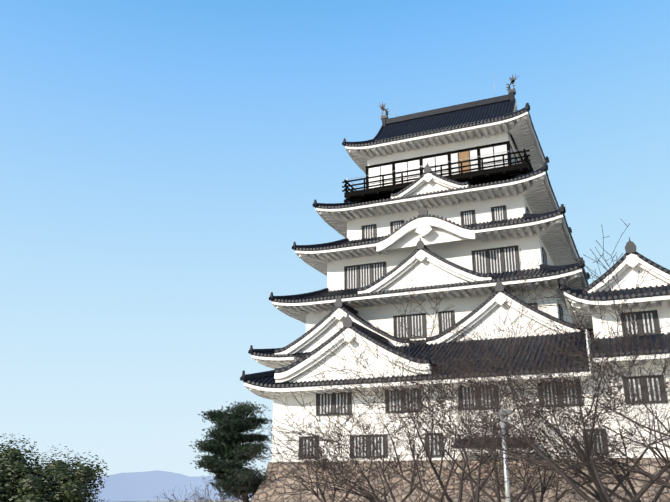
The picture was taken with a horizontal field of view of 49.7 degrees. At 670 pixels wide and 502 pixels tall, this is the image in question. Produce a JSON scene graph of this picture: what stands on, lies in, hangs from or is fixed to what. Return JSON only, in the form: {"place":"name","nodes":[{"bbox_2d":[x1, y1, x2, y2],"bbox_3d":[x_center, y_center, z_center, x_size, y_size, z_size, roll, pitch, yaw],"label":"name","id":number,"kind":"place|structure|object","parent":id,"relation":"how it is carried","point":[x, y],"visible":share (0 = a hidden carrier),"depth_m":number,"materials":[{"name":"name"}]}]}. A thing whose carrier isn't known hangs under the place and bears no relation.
{"place":"outdoors","nodes":[
{"label":"outdoors","id":0,"kind":"place"},
{"bbox_2d":[82,470,252,501],"bbox_3d":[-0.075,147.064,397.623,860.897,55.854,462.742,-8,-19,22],"label":"distant hill","id":1,"kind":"structure","parent":0,"point":[136,486],"depth_m":571.09,"materials":[{"name":"blue"}]},
{"bbox_2d":[124,500,250,501],"bbox_3d":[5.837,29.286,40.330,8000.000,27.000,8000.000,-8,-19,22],"label":"ground","id":2,"kind":"structure","parent":0,"point":[186,501],"depth_m":82.54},
{"bbox_2d":[0,469,19,501],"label":"broadleaf tree","id":3,"kind":"object","parent":2,"relation":"on","point":[4,489],"visible":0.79,"depth_m":54.17,"materials":[{"name":"green plant"}]},
{"bbox_2d":[0,433,42,496],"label":"broadleaf tree","id":4,"kind":"object","parent":2,"relation":"on","point":[5,450],"visible":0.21,"depth_m":65.98,"materials":[{"name":"green plant"}]},
{"bbox_2d":[24,444,80,484],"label":"broadleaf tree","id":5,"kind":"object","parent":2,"relation":"on","point":[54,462],"visible":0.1,"depth_m":76.20,"materials":[{"name":"green plant"}]},
{"bbox_2d":[0,448,108,501],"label":"broadleaf tree","id":6,"kind":"object","parent":2,"relation":"on","point":[65,486],"visible":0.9,"depth_m":56.60,"materials":[{"name":"green plant"}]},
{"bbox_2d":[146,485,240,501],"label":"cherry tree","id":7,"kind":"object","parent":2,"relation":"on","point":[191,496],"visible":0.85,"depth_m":36.14,"materials":[{"name":"brown plant"}]},
{"bbox_2d":[171,475,258,501],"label":"cherry tree","id":8,"kind":"object","parent":2,"relation":"on","point":[219,495],"visible":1,"depth_m":30.76,"materials":[{"name":"brown plant"}]},
{"bbox_2d":[190,401,273,501],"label":"pine tree","id":9,"kind":"object","parent":2,"relation":"on","point":[225,461],"visible":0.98,"depth_m":42.28,"materials":[{"name":"green plant"}]},
{"bbox_2d":[233,404,417,501],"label":"cherry tree","id":10,"kind":"object","parent":2,"relation":"on","point":[322,477],"visible":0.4,"depth_m":32.20,"materials":[{"name":"brown plant"}]},
{"bbox_2d":[260,377,468,501],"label":"cherry tree","id":11,"kind":"object","parent":2,"relation":"on","point":[382,480],"visible":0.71,"depth_m":26.74,"materials":[{"name":"brown plant"}]},
{"bbox_2d":[302,256,581,501],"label":"cherry tree","id":12,"kind":"object","parent":2,"relation":"on","point":[462,478],"visible":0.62,"depth_m":21.40,"materials":[{"name":"brown plant"}]},
{"bbox_2d":[257,333,652,501],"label":"cherry tree","id":13,"kind":"object","parent":2,"relation":"on","point":[372,498],"visible":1,"depth_m":13.48,"materials":[{"name":"brown plant"}]},
{"bbox_2d":[251,457,669,501],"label":"stone wall","id":14,"kind":"structure","parent":2,"relation":"on","point":[266,488],"depth_m":36.67,"materials":[{"name":"stone"}]},
{"bbox_2d":[244,101,669,461],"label":"castle","id":15,"kind":"structure","parent":14,"relation":"on","point":[452,243],"depth_m":48.49,"materials":[{"name":"white paint"}]},
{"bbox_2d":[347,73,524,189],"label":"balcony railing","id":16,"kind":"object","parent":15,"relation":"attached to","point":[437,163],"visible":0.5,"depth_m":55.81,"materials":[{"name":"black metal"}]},
{"bbox_2d":[369,144,517,187],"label":"wall panels","id":17,"kind":"object","parent":15,"relation":"in","point":[443,158],"visible":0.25,"depth_m":56.73,"materials":[{"name":"white paint"}]},
{"bbox_2d":[240,91,669,447],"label":"roof tiles","id":18,"kind":"object","parent":15,"relation":"on","point":[459,114],"visible":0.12,"depth_m":46.00,"materials":[{"name":"black tile"}]},
{"bbox_2d":[378,75,518,119],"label":"roof ornaments","id":19,"kind":"object","parent":18,"relation":"on","point":[509,89],"visible":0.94,"depth_m":60.04},
{"bbox_2d":[242,99,669,447],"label":"castle tile ends","id":20,"kind":"object","parent":18,"relation":"attached to","point":[630,246],"visible":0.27,"depth_m":47.27,"materials":[{"name":"grey tile"}]},
{"bbox_2d":[299,150,665,458],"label":"windows","id":21,"kind":"structure","parent":15,"relation":"in","point":[503,269],"depth_m":47.60,"materials":[{"name":"black wood"}]},
{"bbox_2d":[304,207,660,455],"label":"window bars","id":22,"kind":"object","parent":21,"relation":"in","point":[450,325],"visible":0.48,"depth_m":48.22,"materials":[{"name":"brown wood"}]},
{"bbox_2d":[392,379,598,501],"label":"cherry tree","id":23,"kind":"object","parent":2,"relation":"on","point":[502,479],"visible":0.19,"depth_m":31.75,"materials":[{"name":"brown plant"}]},
{"bbox_2d":[494,410,510,501],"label":"lamp post","id":24,"kind":"object","parent":2,"relation":"on","point":[506,472],"visible":0.69,"depth_m":20.27,"materials":[{"name":"silver metal"}]},
{"bbox_2d":[374,219,669,501],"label":"cherry tree","id":25,"kind":"object","parent":2,"relation":"on","point":[600,486],"visible":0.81,"depth_m":16.14,"materials":[{"name":"brown plant"}]},
{"bbox_2d":[378,332,669,501],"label":"cherry tree","id":26,"kind":"object","parent":2,"relation":"on","point":[597,496],"visible":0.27,"depth_m":25.77,"materials":[{"name":"brown plant"}]},
{"bbox_2d":[414,393,642,501],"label":"cherry tree","id":27,"kind":"object","parent":2,"relation":"on","point":[542,487],"visible":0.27,"depth_m":23.67,"materials":[{"name":"brown plant"}]},
{"bbox_2d":[428,274,669,500],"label":"cherry tree","id":28,"kind":"object","parent":2,"relation":"on","point":[663,482],"visible":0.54,"depth_m":19.36,"materials":[{"name":"brown plant"}]},
{"bbox_2d":[439,313,669,501],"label":"cherry tree","id":29,"kind":"object","parent":2,"relation":"on","point":[629,494],"visible":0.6,"depth_m":21.40,"materials":[{"name":"brown plant"}]},
{"bbox_2d":[479,309,669,496],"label":"cherry tree","id":30,"kind":"object","parent":2,"relation":"on","point":[658,451],"visible":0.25,"depth_m":25.36,"materials":[{"name":"brown plant"}]},
{"bbox_2d":[0,0,669,476],"label":"sky","id":31,"kind":"structure","parent":0,"point":[163,163],"materials":[{"name":"blue"}]},
{"bbox_2d":[459,151,469,172],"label":"castle interior","id":32,"kind":"object","parent":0,"point":[463,155],"visible":0.64,"depth_m":55.89,"materials":[{"name":"wood"}]}
]}

